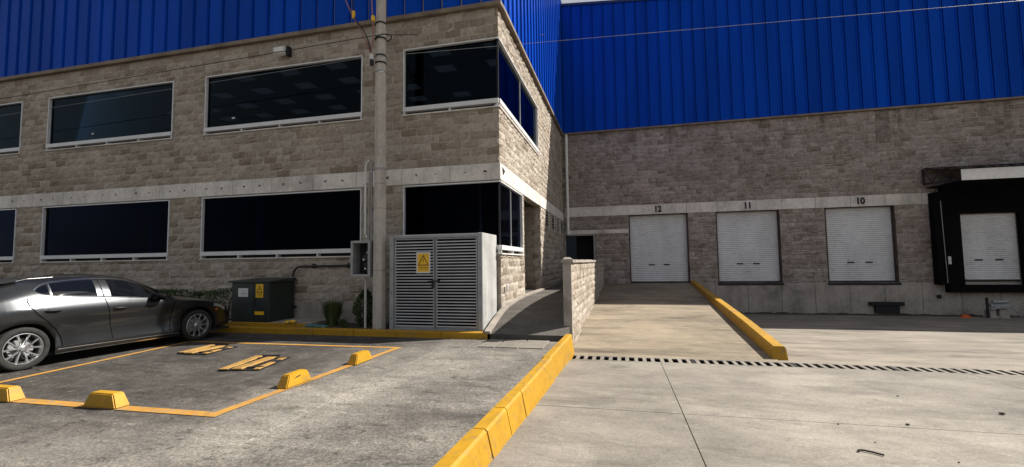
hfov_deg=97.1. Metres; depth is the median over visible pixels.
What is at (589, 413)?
loading yard
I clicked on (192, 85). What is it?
overhead wire
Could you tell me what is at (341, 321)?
weed
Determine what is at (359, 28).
drop cable
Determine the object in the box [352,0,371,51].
drop cable
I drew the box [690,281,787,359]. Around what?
ramp kerb
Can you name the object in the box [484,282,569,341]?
entrance ramp
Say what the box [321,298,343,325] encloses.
spiky shrub
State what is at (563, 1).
sky
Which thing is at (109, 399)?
wheel stop
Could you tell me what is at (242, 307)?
door
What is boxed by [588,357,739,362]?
ground
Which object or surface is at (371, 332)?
planting kerb
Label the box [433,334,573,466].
divider kerb
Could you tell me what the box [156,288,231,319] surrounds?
hedge
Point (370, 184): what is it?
riser conduit
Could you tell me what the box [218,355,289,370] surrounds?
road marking
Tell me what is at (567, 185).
downpipe
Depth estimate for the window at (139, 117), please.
13.50 m
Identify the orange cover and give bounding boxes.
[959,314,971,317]
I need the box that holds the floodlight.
[273,46,291,56]
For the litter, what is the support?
on the planting bed
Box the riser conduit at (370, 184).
[364,162,373,327]
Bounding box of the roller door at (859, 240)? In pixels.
[825,207,895,281]
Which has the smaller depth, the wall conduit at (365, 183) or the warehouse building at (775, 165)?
the wall conduit at (365, 183)
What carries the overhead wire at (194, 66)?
attached to the utility pole
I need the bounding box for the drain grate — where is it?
[572,355,1023,375]
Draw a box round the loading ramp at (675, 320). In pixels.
[571,283,779,361]
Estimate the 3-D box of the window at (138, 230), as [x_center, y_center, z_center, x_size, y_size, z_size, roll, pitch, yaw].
[-11.974,-0.027,13.311,4.940,1.708,0.190,-2,-4,14]
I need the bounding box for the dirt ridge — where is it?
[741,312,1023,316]
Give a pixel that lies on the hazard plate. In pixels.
(259, 290)
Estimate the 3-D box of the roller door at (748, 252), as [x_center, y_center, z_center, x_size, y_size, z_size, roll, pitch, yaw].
[10.322,0.562,19.845,2.500,3.175,0.039,-2,-4,14]
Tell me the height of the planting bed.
0.045 m
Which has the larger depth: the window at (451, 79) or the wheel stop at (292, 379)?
the window at (451, 79)
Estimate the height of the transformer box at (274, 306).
1.160 m
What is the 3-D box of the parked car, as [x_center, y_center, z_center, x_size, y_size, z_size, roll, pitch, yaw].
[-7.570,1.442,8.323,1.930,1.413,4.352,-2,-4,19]
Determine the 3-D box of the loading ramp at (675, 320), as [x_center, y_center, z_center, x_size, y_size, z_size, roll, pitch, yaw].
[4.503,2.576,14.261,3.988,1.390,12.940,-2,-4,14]
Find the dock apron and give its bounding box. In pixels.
[743,314,1023,373]
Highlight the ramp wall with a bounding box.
[561,257,604,356]
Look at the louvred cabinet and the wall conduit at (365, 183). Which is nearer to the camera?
the louvred cabinet
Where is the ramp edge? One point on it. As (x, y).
(495, 320)
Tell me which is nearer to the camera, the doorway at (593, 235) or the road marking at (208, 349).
the road marking at (208, 349)
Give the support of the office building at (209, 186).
on the ground at (658, 359)
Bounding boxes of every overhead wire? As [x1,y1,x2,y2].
[1,35,376,98]
[1,57,366,115]
[378,0,1023,56]
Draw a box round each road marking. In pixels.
[0,341,401,416]
[177,344,237,354]
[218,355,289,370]
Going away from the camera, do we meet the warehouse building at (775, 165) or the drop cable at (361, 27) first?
the drop cable at (361, 27)
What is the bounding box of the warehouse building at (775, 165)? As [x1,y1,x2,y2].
[560,0,1023,315]
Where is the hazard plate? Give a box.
[256,284,262,297]
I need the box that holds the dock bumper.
[868,302,904,312]
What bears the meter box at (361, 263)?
attached to the utility pole
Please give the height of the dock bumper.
0.450 m
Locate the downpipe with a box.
[565,135,569,234]
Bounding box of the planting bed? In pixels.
[228,320,388,328]
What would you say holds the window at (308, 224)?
in the office building at (209, 186)
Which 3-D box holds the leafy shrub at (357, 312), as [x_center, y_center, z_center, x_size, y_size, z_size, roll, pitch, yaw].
[-3.446,1.717,10.512,0.558,0.976,0.477,-2,-4,14]
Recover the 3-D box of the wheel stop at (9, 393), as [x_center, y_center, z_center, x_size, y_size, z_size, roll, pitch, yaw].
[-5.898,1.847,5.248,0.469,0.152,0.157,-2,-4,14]
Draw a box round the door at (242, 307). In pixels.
[231,283,253,320]
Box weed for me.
[337,318,346,326]
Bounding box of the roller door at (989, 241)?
[960,213,1020,280]
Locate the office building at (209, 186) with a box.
[0,0,563,322]
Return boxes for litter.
[303,324,329,327]
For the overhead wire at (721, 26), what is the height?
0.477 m
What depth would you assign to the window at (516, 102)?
12.58 m
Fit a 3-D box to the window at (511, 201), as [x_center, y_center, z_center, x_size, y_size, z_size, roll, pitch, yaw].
[-0.046,-0.304,11.571,0.190,1.708,2.380,-2,-4,14]
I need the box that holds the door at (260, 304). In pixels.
[253,283,267,320]
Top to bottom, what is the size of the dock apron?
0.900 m
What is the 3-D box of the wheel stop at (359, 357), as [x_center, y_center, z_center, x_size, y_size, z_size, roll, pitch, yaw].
[-2.350,1.913,7.006,0.157,0.152,0.469,-2,-4,14]
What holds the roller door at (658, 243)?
in the warehouse building at (775, 165)
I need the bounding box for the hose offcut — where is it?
[857,449,883,455]
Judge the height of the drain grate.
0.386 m
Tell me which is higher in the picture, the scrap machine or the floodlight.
the floodlight
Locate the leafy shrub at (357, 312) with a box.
[352,290,372,326]
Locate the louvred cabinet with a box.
[389,232,496,330]
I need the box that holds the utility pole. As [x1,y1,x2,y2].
[369,0,391,328]
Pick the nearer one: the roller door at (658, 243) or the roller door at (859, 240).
the roller door at (859, 240)
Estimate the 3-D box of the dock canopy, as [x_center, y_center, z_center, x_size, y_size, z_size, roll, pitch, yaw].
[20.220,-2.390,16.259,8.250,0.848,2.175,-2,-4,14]
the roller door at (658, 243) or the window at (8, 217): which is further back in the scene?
the roller door at (658, 243)
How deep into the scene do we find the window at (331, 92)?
12.07 m
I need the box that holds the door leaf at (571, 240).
[566,236,576,262]
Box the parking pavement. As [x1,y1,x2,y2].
[0,332,557,466]
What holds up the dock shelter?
attached to the warehouse building at (775, 165)
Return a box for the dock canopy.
[922,163,1023,188]
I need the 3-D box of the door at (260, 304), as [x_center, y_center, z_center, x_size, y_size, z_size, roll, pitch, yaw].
[-5.943,1.625,10.687,0.390,0.890,0.039,-2,-4,14]
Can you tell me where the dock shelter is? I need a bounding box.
[928,184,1023,292]
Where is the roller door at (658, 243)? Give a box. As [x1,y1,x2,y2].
[630,214,688,282]
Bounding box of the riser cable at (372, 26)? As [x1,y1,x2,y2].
[370,0,373,50]
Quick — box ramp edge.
[484,288,544,337]
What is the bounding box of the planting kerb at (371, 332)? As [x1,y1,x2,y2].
[210,325,486,339]
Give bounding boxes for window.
[0,101,22,155]
[0,209,16,263]
[39,200,169,262]
[45,81,174,151]
[199,188,361,259]
[203,55,362,135]
[402,37,500,116]
[403,180,500,253]
[493,37,538,155]
[497,180,523,255]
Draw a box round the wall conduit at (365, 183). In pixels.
[364,160,368,237]
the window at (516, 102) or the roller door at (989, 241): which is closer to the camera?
the window at (516, 102)
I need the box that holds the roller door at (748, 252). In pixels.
[717,211,779,282]
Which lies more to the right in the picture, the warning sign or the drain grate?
the drain grate
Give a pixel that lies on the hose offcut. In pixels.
(858, 450)
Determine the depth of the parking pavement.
4.96 m
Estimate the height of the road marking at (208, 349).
0.060 m
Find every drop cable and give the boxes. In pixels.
[345,0,371,53]
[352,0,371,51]
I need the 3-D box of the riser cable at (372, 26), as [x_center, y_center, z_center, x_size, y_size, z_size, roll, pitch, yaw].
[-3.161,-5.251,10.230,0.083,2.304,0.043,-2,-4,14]
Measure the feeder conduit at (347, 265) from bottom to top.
0.950 m
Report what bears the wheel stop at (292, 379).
on the parking pavement
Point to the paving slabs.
(528, 344)
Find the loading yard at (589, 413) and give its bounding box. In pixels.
[487,360,1023,466]
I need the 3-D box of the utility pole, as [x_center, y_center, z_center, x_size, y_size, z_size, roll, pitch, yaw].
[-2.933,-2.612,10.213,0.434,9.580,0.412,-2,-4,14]
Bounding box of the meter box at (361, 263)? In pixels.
[350,240,373,276]
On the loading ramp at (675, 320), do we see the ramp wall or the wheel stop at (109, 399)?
the ramp wall
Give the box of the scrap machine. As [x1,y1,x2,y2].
[983,298,1022,317]
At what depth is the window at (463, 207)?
10.76 m
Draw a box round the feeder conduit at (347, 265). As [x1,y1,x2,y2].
[290,263,349,277]
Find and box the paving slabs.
[478,339,549,348]
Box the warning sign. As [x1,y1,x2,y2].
[416,252,429,272]
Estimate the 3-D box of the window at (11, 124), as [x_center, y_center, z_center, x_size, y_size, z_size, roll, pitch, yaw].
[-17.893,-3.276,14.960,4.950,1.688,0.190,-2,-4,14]
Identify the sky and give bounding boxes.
[561,0,604,3]
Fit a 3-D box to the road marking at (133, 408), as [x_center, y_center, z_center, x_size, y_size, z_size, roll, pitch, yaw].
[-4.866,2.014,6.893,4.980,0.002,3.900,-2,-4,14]
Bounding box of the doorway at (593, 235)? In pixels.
[566,234,594,259]
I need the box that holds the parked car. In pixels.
[0,274,228,370]
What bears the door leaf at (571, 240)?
in the warehouse building at (775, 165)
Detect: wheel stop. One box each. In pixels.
[0,384,25,401]
[83,390,128,408]
[277,369,310,388]
[348,350,371,364]
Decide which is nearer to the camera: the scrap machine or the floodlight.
the floodlight

